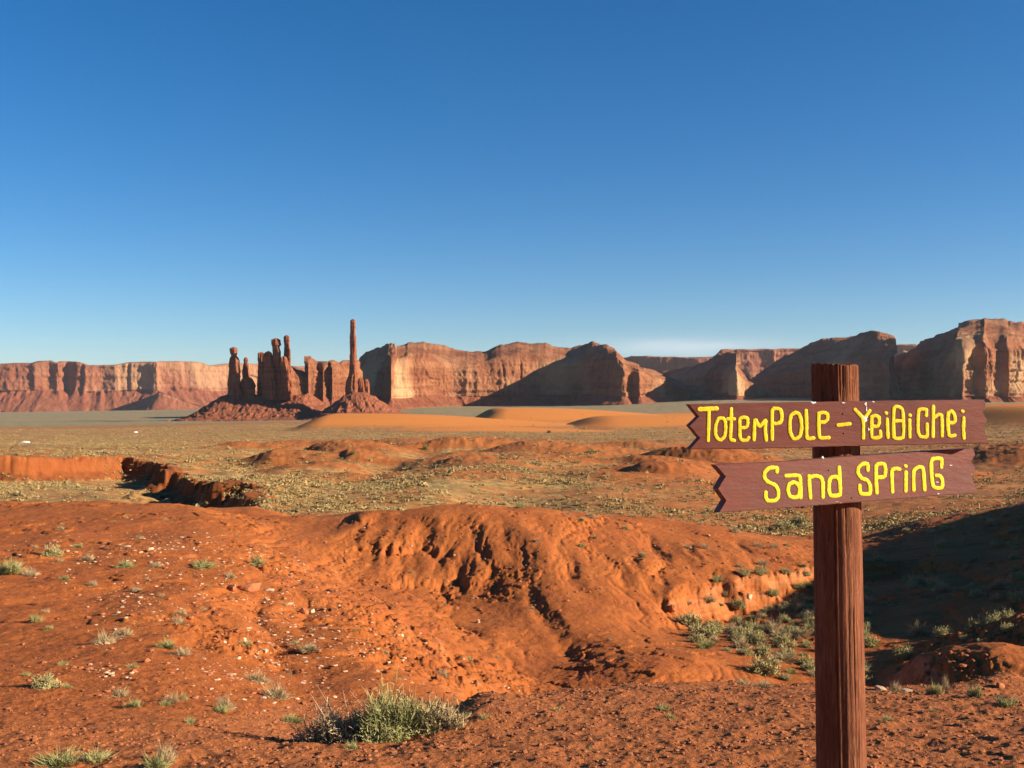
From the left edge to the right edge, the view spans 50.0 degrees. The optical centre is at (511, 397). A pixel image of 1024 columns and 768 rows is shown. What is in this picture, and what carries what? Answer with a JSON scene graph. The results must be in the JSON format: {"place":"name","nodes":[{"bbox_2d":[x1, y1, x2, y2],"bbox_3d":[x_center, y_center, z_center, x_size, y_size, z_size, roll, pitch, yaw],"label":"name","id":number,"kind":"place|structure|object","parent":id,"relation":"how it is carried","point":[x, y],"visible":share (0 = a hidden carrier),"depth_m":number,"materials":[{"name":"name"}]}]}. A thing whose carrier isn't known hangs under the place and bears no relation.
{"place":"outdoors","nodes":[
{"label":"outdoors","id":0,"kind":"place"},
{"bbox_2d":[0,398,1023,767],"bbox_3d":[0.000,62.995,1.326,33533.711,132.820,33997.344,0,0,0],"label":"ground","id":1,"kind":"structure","parent":0,"point":[538,650],"depth_m":29.39,"materials":[{"name":"sand"}]},
{"bbox_2d":[0,548,25,574],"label":"grass tuft","id":2,"kind":"object","parent":1,"relation":"on","point":[6,568],"visible":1,"depth_m":21.08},
{"bbox_2d":[17,566,40,576],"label":"dry bush","id":3,"kind":"object","parent":1,"relation":"on","point":[30,573],"visible":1,"depth_m":21.15,"materials":[{"name":"beige plant"}]},
{"bbox_2d":[28,614,44,622],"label":"grass tuft","id":4,"kind":"object","parent":1,"relation":"on","point":[34,619],"visible":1,"depth_m":14.47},
{"bbox_2d":[30,669,63,689],"bbox_3d":[-3.789,2.295,8.943,0.266,0.161,0.264,0,0,-21],"label":"sagebrush","id":5,"kind":"object","parent":1,"relation":"on","point":[45,682],"visible":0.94,"depth_m":8.92,"materials":[{"name":"green plant"}]},
{"bbox_2d":[40,543,64,556],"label":"sagebrush","id":6,"kind":"object","parent":1,"relation":"on","point":[51,552],"visible":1,"depth_m":24.49,"materials":[{"name":"green plant"}]},
{"bbox_2d":[28,746,83,767],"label":"grass tuft","id":7,"kind":"object","parent":1,"relation":"on","point":[65,759],"visible":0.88,"depth_m":5.29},
{"bbox_2d":[75,737,116,765],"bbox_3d":[-2.033,1.732,5.361,0.227,0.136,0.220,0,0,-19],"label":"grass tuft","id":8,"kind":"object","parent":1,"relation":"on","point":[91,758],"visible":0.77,"depth_m":5.37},
{"bbox_2d":[87,628,115,644],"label":"dry bush","id":9,"kind":"object","parent":1,"relation":"on","point":[101,639],"visible":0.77,"depth_m":12.29,"materials":[{"name":"beige plant"}]},
{"bbox_2d":[107,685,130,697],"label":"dry bush","id":10,"kind":"object","parent":1,"relation":"on","point":[119,694],"visible":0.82,"depth_m":8.27,"materials":[{"name":"beige plant"}]},
{"bbox_2d":[112,625,134,637],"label":"dry bush","id":11,"kind":"object","parent":1,"relation":"on","point":[123,633],"visible":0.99,"depth_m":12.94,"materials":[{"name":"beige plant"}]},
{"bbox_2d":[114,559,135,568],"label":"grass tuft","id":12,"kind":"object","parent":1,"relation":"on","point":[124,564],"visible":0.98,"depth_m":22.71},
{"bbox_2d":[122,696,143,707],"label":"grass tuft","id":13,"kind":"object","parent":1,"relation":"on","point":[136,703],"visible":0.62,"depth_m":7.66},
{"bbox_2d":[0,360,304,411],"bbox_3d":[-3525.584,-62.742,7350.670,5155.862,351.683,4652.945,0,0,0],"label":"mesa","id":14,"kind":"structure","parent":1,"relation":"on","point":[45,386],"depth_m":6091.80,"materials":[{"name":"stone"}]},
{"bbox_2d":[138,750,172,767],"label":"grass tuft","id":15,"kind":"object","parent":1,"relation":"on","point":[154,763],"visible":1,"depth_m":5.18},
{"bbox_2d":[120,391,202,409],"bbox_3d":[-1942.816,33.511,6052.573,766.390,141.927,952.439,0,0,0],"label":"talus ridge","id":16,"kind":"structure","parent":1,"relation":"on","point":[159,400],"depth_m":5708.35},
{"bbox_2d":[152,741,177,764],"bbox_3d":[-1.701,1.722,5.351,0.154,0.140,0.154,0,0,-26],"label":"dry bush","id":17,"kind":"object","parent":1,"relation":"on","point":[169,757],"visible":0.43,"depth_m":5.35,"materials":[{"name":"beige plant"}]},
{"bbox_2d":[155,635,178,649],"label":"grass tuft","id":18,"kind":"object","parent":1,"relation":"on","point":[169,645],"visible":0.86,"depth_m":12.18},
{"bbox_2d":[164,689,179,703],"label":"dry bush","id":19,"kind":"object","parent":1,"relation":"on","point":[172,698],"visible":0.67,"depth_m":8.09,"materials":[{"name":"beige plant"}]},
{"bbox_2d":[167,645,190,655],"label":"dry bush","id":20,"kind":"object","parent":1,"relation":"on","point":[180,652],"visible":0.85,"depth_m":11.71,"materials":[{"name":"beige plant"}]},
{"bbox_2d":[171,615,187,624],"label":"dry bush","id":21,"kind":"object","parent":1,"relation":"on","point":[178,621],"visible":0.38,"depth_m":14.58,"materials":[{"name":"beige plant"}]},
{"bbox_2d":[192,558,219,568],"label":"grass tuft","id":22,"kind":"object","parent":1,"relation":"on","point":[202,565],"visible":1,"depth_m":23.49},
{"bbox_2d":[210,704,229,713],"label":"grass tuft","id":23,"kind":"object","parent":1,"relation":"on","point":[220,709],"visible":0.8,"depth_m":7.94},
{"bbox_2d":[215,695,235,709],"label":"dry bush","id":24,"kind":"object","parent":1,"relation":"on","point":[223,702],"visible":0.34,"depth_m":8.26,"materials":[{"name":"beige plant"}]},
{"bbox_2d":[165,393,329,421],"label":"rubble slope","id":25,"kind":"structure","parent":1,"relation":"on","point":[225,408],"depth_m":1717.42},
{"bbox_2d":[227,347,243,398],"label":"rock spire","id":26,"kind":"object","parent":25,"relation":"on","point":[234,386],"visible":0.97,"depth_m":1769.53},
{"bbox_2d":[242,357,249,377],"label":"rock spire","id":27,"kind":"object","parent":25,"relation":"on","point":[245,371],"visible":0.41,"depth_m":1814.19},
{"bbox_2d":[240,377,255,398],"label":"rock spire","id":28,"kind":"object","parent":25,"relation":"on","point":[248,385],"visible":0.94,"depth_m":1765.82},
{"bbox_2d":[257,352,263,394],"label":"rock spire","id":29,"kind":"object","parent":25,"relation":"on","point":[260,371],"visible":0.66,"depth_m":1784.32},
{"bbox_2d":[261,351,277,399],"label":"rock spire","id":30,"kind":"object","parent":25,"relation":"on","point":[269,391],"visible":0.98,"depth_m":1756.76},
{"bbox_2d":[271,338,280,399],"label":"rock spire","id":31,"kind":"object","parent":25,"relation":"on","point":[276,351],"visible":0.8,"depth_m":1756.93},
{"bbox_2d":[280,356,291,399],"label":"rock spire","id":32,"kind":"object","parent":25,"relation":"on","point":[286,389],"visible":1,"depth_m":1739.39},
{"bbox_2d":[284,335,290,376],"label":"rock spire","id":33,"kind":"object","parent":25,"relation":"on","point":[287,352],"visible":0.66,"depth_m":1755.30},
{"bbox_2d":[238,583,260,591],"bbox_3d":[-5.267,3.809,22.018,0.507,0.209,0.356,0,0,-37],"label":"rock","id":34,"kind":"object","parent":1,"relation":"on","point":[250,587],"visible":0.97,"depth_m":21.88,"materials":[{"name":"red stone"}]},
{"bbox_2d":[238,668,271,683],"bbox_3d":[-2.628,2.811,11.120,0.411,0.159,0.413,0,0,21],"label":"dry bush","id":35,"kind":"object","parent":1,"relation":"on","point":[258,678],"visible":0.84,"depth_m":11.12,"materials":[{"name":"beige plant"}]},
{"bbox_2d":[249,552,266,565],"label":"grass tuft","id":36,"kind":"object","parent":1,"relation":"on","point":[256,561],"visible":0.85,"depth_m":27.17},
{"bbox_2d":[257,681,294,700],"bbox_3d":[-2.193,2.681,10.081,0.388,0.194,0.388,0,0,10],"label":"dry bush","id":37,"kind":"object","parent":1,"relation":"on","point":[273,693],"visible":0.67,"depth_m":10.08,"materials":[{"name":"beige plant"}]},
{"bbox_2d":[278,712,303,723],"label":"grass tuft","id":38,"kind":"object","parent":1,"relation":"on","point":[293,719],"visible":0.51,"depth_m":8.28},
{"bbox_2d":[296,640,320,652],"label":"dry bush","id":39,"kind":"object","parent":1,"relation":"on","point":[312,648],"visible":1,"depth_m":14.46,"materials":[{"name":"beige plant"}]},
{"bbox_2d":[291,356,362,405],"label":"butte","id":40,"kind":"object","parent":1,"relation":"on","point":[323,381],"visible":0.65,"depth_m":2221.30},
{"bbox_2d":[343,739,357,749],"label":"grass tuft","id":41,"kind":"object","parent":1,"relation":"on","point":[352,746],"visible":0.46,"depth_m":5.86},
{"bbox_2d":[301,391,408,420],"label":"rubble slope","id":42,"kind":"structure","parent":1,"relation":"on","point":[358,402],"depth_m":1649.23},
{"bbox_2d":[345,319,358,394],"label":"rock tower","id":43,"kind":"structure","parent":42,"relation":"on","point":[352,383],"depth_m":1699.94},
{"bbox_2d":[358,378,364,392],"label":"rock stack","id":44,"kind":"object","parent":42,"relation":"on","point":[361,384],"visible":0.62,"depth_m":1697.73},
{"bbox_2d":[288,668,471,743],"bbox_3d":[-0.765,1.777,6.328,1.076,0.493,0.638,0,0,0],"label":"rabbitbrush","id":45,"kind":"object","parent":1,"relation":"on","point":[388,721],"visible":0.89,"depth_m":6.28,"materials":[{"name":"green plant"}]},
{"bbox_2d":[6,513,783,711],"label":"pale stone chips","id":46,"kind":"object","parent":1,"relation":"on","point":[230,674],"visible":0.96,"depth_m":17.11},
{"bbox_2d":[0,405,1023,536],"bbox_3d":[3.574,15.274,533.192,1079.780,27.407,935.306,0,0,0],"label":"desert scrub","id":47,"kind":"object","parent":1,"relation":"on","point":[304,481],"visible":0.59,"depth_m":106.50,"materials":[{"name":"green plant"}]},
{"bbox_2d":[0,505,1023,724],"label":"red rubble","id":48,"kind":"object","parent":1,"relation":"on","point":[278,661],"visible":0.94,"depth_m":18.73,"materials":[{"name":"stone"}]},
{"bbox_2d":[359,341,690,409],"bbox_3d":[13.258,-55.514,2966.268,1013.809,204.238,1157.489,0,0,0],"label":"butte","id":49,"kind":"object","parent":1,"relation":"on","point":[410,375],"visible":0.85,"depth_m":2715.22,"materials":[{"name":"stone"}]},
{"bbox_2d":[656,701,670,710],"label":"grass tuft","id":50,"kind":"object","parent":1,"relation":"on","point":[661,707],"visible":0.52,"depth_m":7.11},
{"bbox_2d":[679,608,702,626],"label":"sagebrush","id":51,"kind":"object","parent":1,"relation":"on","point":[688,620],"visible":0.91,"depth_m":32.53,"materials":[{"name":"green plant"}]},
{"bbox_2d":[690,630,707,642],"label":"sagebrush","id":52,"kind":"object","parent":1,"relation":"on","point":[696,639],"visible":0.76,"depth_m":28.23,"materials":[{"name":"green plant"}]},
{"bbox_2d":[689,621,717,637],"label":"sagebrush","id":53,"kind":"object","parent":1,"relation":"on","point":[707,631],"visible":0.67,"depth_m":29.79,"materials":[{"name":"green plant"}]},
{"bbox_2d":[695,636,713,648],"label":"grass tuft","id":54,"kind":"object","parent":1,"relation":"on","point":[705,645],"visible":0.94,"depth_m":26.98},
{"bbox_2d":[703,618,725,628],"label":"sagebrush","id":55,"kind":"object","parent":1,"relation":"on","point":[717,624],"visible":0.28,"depth_m":33.19,"materials":[{"name":"green plant"}]},
{"bbox_2d":[659,352,784,399],"bbox_3d":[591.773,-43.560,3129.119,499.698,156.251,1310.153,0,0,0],"label":"butte","id":56,"kind":"object","parent":1,"relation":"on","point":[722,376],"visible":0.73,"depth_m":2750.17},
{"bbox_2d":[723,622,744,633],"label":"dry bush","id":57,"kind":"object","parent":1,"relation":"on","point":[732,629],"visible":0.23,"depth_m":31.29,"materials":[{"name":"beige plant"}]},
{"bbox_2d":[727,629,746,640],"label":"sagebrush","id":58,"kind":"object","parent":1,"relation":"on","point":[737,635],"visible":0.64,"depth_m":29.14,"materials":[{"name":"green plant"}]},
{"bbox_2d":[729,597,747,608],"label":"sagebrush","id":59,"kind":"object","parent":1,"relation":"on","point":[738,604],"visible":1,"depth_m":36.17,"materials":[{"name":"green plant"}]},
{"bbox_2d":[732,636,754,648],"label":"dry bush","id":60,"kind":"object","parent":1,"relation":"on","point":[741,644],"visible":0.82,"depth_m":27.49,"materials":[{"name":"beige plant"}]},
{"bbox_2d":[738,566,750,575],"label":"sagebrush","id":61,"kind":"object","parent":1,"relation":"on","point":[742,572],"visible":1,"depth_m":38.09,"materials":[{"name":"green plant"}]},
{"bbox_2d":[735,647,756,655],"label":"sagebrush","id":62,"kind":"object","parent":1,"relation":"on","point":[747,652],"visible":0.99,"depth_m":26.28,"materials":[{"name":"green plant"}]},
{"bbox_2d":[744,627,767,643],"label":"sagebrush","id":63,"kind":"object","parent":1,"relation":"on","point":[754,638],"visible":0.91,"depth_m":28.38,"materials":[{"name":"green plant"}]},
{"bbox_2d":[750,678,775,688],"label":"dry bush","id":64,"kind":"object","parent":1,"relation":"on","point":[763,685],"visible":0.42,"depth_m":8.74,"materials":[{"name":"beige plant"}]},
{"bbox_2d":[753,641,772,655],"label":"sagebrush","id":65,"kind":"object","parent":1,"relation":"on","point":[762,650],"visible":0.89,"depth_m":26.43,"materials":[{"name":"green plant"}]},
{"bbox_2d":[745,649,781,675],"bbox_3d":[5.647,5.913,24.666,0.835,0.565,0.822,0,0,7],"label":"sagebrush","id":66,"kind":"object","parent":1,"relation":"on","point":[762,667],"visible":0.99,"depth_m":24.48,"materials":[{"name":"green plant"}]},
{"bbox_2d":[756,619,784,632],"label":"dry bush","id":67,"kind":"object","parent":1,"relation":"on","point":[768,628],"visible":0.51,"depth_m":30.47,"materials":[{"name":"beige plant"}]},
{"bbox_2d":[768,625,785,636],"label":"dry bush","id":68,"kind":"object","parent":1,"relation":"on","point":[771,633],"visible":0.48,"depth_m":29.55,"materials":[{"name":"beige plant"}]},
{"bbox_2d":[770,645,799,663],"bbox_3d":[6.461,6.013,25.910,0.878,0.440,0.901,0,0,14],"label":"dry bush","id":69,"kind":"object","parent":1,"relation":"on","point":[782,658],"visible":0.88,"depth_m":25.82,"materials":[{"name":"beige plant"}]},
{"bbox_2d":[773,645,797,656],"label":"sagebrush","id":70,"kind":"object","parent":1,"relation":"on","point":[786,651],"visible":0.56,"depth_m":26.66,"materials":[{"name":"green plant"}]},
{"bbox_2d":[772,631,799,647],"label":"sagebrush","id":71,"kind":"object","parent":1,"relation":"on","point":[779,641],"visible":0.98,"depth_m":27.90,"materials":[{"name":"green plant"}]},
{"bbox_2d":[777,518,796,529],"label":"sagebrush","id":72,"kind":"object","parent":1,"relation":"on","point":[786,525],"visible":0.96,"depth_m":72.05,"materials":[{"name":"green plant"}]},
{"bbox_2d":[782,623,799,633],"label":"sagebrush","id":73,"kind":"object","parent":1,"relation":"on","point":[788,628],"visible":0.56,"depth_m":30.26,"materials":[{"name":"green plant"}]},
{"bbox_2d":[791,592,805,600],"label":"sagebrush","id":74,"kind":"object","parent":1,"relation":"on","point":[800,597],"visible":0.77,"depth_m":38.62,"materials":[{"name":"green plant"}]},
{"bbox_2d":[786,512,812,526],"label":"sagebrush","id":75,"kind":"object","parent":1,"relation":"on","point":[801,521],"visible":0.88,"depth_m":76.95,"materials":[{"name":"green plant"}]},
{"bbox_2d":[789,623,814,639],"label":"dry bush","id":76,"kind":"object","parent":1,"relation":"on","point":[801,633],"visible":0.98,"depth_m":29.36,"materials":[{"name":"beige plant"}]},
{"bbox_2d":[794,653,814,665],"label":"sagebrush","id":77,"kind":"object","parent":1,"relation":"on","point":[803,660],"visible":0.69,"depth_m":25.78,"materials":[{"name":"green plant"}]},
{"bbox_2d":[801,613,813,625],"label":"sagebrush","id":78,"kind":"object","parent":1,"relation":"on","point":[810,620],"visible":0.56,"depth_m":31.24,"materials":[{"name":"green plant"}]},
{"bbox_2d":[800,659,814,671],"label":"sagebrush","id":79,"kind":"object","parent":1,"relation":"on","point":[810,666],"visible":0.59,"depth_m":25.16,"materials":[{"name":"green plant"}]},
{"bbox_2d":[751,330,905,399],"bbox_3d":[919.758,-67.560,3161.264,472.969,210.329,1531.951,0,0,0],"label":"butte","id":80,"kind":"object","parent":1,"relation":"on","point":[871,353],"visible":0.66,"depth_m":2767.82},
{"bbox_2d":[686,362,987,767],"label":"trail sign","id":81,"kind":"object","parent":1,"relation":"on","point":[837,479],"visible":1,"depth_m":3.43,"materials":[{"name":"brown wood"}]},
{"bbox_2d":[863,583,873,595],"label":"sagebrush","id":82,"kind":"object","parent":1,"relation":"on","point":[866,591],"visible":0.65,"depth_m":37.54,"materials":[{"name":"green plant"}]},
{"bbox_2d":[865,673,878,682],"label":"sagebrush","id":83,"kind":"object","parent":1,"relation":"on","point":[868,679],"visible":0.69,"depth_m":23.57,"materials":[{"name":"green plant"}]},
{"bbox_2d":[864,632,881,647],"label":"sagebrush","id":84,"kind":"object","parent":1,"relation":"on","point":[869,642],"visible":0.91,"depth_m":27.62,"materials":[{"name":"green plant"}]},
{"bbox_2d":[886,677,901,692],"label":"dry bush","id":85,"kind":"object","parent":1,"relation":"on","point":[894,689],"visible":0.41,"depth_m":9.00,"materials":[{"name":"beige plant"}]},
{"bbox_2d":[892,642,916,658],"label":"sagebrush","id":86,"kind":"object","parent":1,"relation":"on","point":[902,653],"visible":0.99,"depth_m":25.65,"materials":[{"name":"green plant"}]},
{"bbox_2d":[904,619,929,636],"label":"dry bush","id":87,"kind":"object","parent":1,"relation":"on","point":[917,631],"visible":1,"depth_m":28.50,"materials":[{"name":"green plant"}]},
{"bbox_2d":[907,574,927,584],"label":"sagebrush","id":88,"kind":"object","parent":1,"relation":"on","point":[918,579],"visible":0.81,"depth_m":38.20,"materials":[{"name":"green plant"}]},
{"bbox_2d":[921,682,944,694],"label":"grass tuft","id":89,"kind":"object","parent":1,"relation":"on","point":[936,691],"visible":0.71,"depth_m":8.30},
{"bbox_2d":[924,575,944,586],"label":"sagebrush","id":90,"kind":"object","parent":1,"relation":"on","point":[930,582],"visible":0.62,"depth_m":37.22,"materials":[{"name":"green plant"}]},
{"bbox_2d":[934,537,949,547],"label":"sagebrush","id":91,"kind":"object","parent":1,"relation":"on","point":[942,544],"visible":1,"depth_m":46.75,"materials":[{"name":"green plant"}]},
{"bbox_2d":[930,580,954,593],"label":"dry bush","id":92,"kind":"object","parent":1,"relation":"on","point":[942,588],"visible":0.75,"depth_m":35.03,"materials":[{"name":"green plant"}]},
{"bbox_2d":[932,626,953,637],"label":"sagebrush","id":93,"kind":"object","parent":1,"relation":"on","point":[942,633],"visible":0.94,"depth_m":26.46,"materials":[{"name":"green plant"}]},
{"bbox_2d":[940,673,951,689],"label":"dry bush","id":94,"kind":"object","parent":1,"relation":"on","point":[944,686],"visible":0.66,"depth_m":9.14,"materials":[{"name":"beige plant"}]},
{"bbox_2d":[892,318,1023,401],"bbox_3d":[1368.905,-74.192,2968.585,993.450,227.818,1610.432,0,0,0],"label":"butte","id":95,"kind":"object","parent":1,"relation":"on","point":[982,359],"visible":0.7,"depth_m":2275.01,"materials":[{"name":"stone"}]},
{"bbox_2d":[964,685,984,697],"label":"grass tuft","id":96,"kind":"object","parent":1,"relation":"on","point":[974,693],"visible":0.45,"depth_m":7.75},
{"bbox_2d":[964,619,984,630],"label":"sagebrush","id":97,"kind":"object","parent":1,"relation":"on","point":[971,625],"visible":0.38,"depth_m":27.18,"materials":[{"name":"green plant"}]},
{"bbox_2d":[967,588,985,597],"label":"sagebrush","id":98,"kind":"object","parent":1,"relation":"on","point":[975,593],"visible":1,"depth_m":31.81,"materials":[{"name":"green plant"}]},
{"bbox_2d":[981,605,1000,620],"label":"sagebrush","id":99,"kind":"object","parent":1,"relation":"on","point":[986,613],"visible":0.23,"depth_m":27.99,"materials":[{"name":"green plant"}]},
{"bbox_2d":[983,613,1003,624],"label":"sagebrush","id":100,"kind":"object","parent":1,"relation":"on","point":[990,620],"visible":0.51,"depth_m":26.33,"materials":[{"name":"green plant"}]},
{"bbox_2d":[989,576,1010,588],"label":"dry bush","id":101,"kind":"object","parent":1,"relation":"on","point":[998,584],"visible":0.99,"depth_m":32.38,"materials":[{"name":"green plant"}]},
{"bbox_2d":[993,694,1018,707],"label":"grass tuft","id":102,"kind":"object","parent":1,"relation":"on","point":[1004,702],"visible":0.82,"depth_m":7.15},
{"bbox_2d":[995,606,1016,619],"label":"sagebrush","id":103,"kind":"object","parent":1,"relation":"on","point":[1007,614],"visible":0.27,"depth_m":27.00,"materials":[{"name":"green plant"}]},
{"bbox_2d":[999,620,1016,631],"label":"sagebrush","id":104,"kind":"object","parent":1,"relation":"on","point":[1009,627],"visible":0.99,"depth_m":24.73,"materials":[{"name":"green plant"}]},
{"bbox_2d":[1006,587,1023,602],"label":"sagebrush","id":105,"kind":"object","parent":1,"relation":"on","point":[1018,597],"visible":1,"depth_m":29.41,"materials":[{"name":"green plant"}]},
{"bbox_2d":[1009,570,1023,579],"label":"sagebrush","id":106,"kind":"object","parent":1,"relation":"on","point":[1017,576],"visible":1,"depth_m":35.15,"materials":[{"name":"green plant"}]},
{"bbox_2d":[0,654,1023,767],"bbox_3d":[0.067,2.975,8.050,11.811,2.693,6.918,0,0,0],"label":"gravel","id":107,"kind":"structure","parent":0,"point":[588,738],"depth_m":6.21,"materials":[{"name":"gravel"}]},
{"bbox_2d":[0,0,1023,365],"label":"sky","id":108,"kind":"structure","parent":0,"point":[181,180],"materials":[{"name":"blue"}]},
{"bbox_2d":[623,344,915,379],"bbox_3d":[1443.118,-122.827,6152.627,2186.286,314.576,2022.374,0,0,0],"label":"mesa","id":109,"kind":"structure","parent":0,"point":[754,362],"depth_m":5344.82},
{"bbox_2d":[794,603,809,611],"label":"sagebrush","id":110,"kind":"object","parent":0,"point":[800,608],"visible":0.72,"depth_m":34.59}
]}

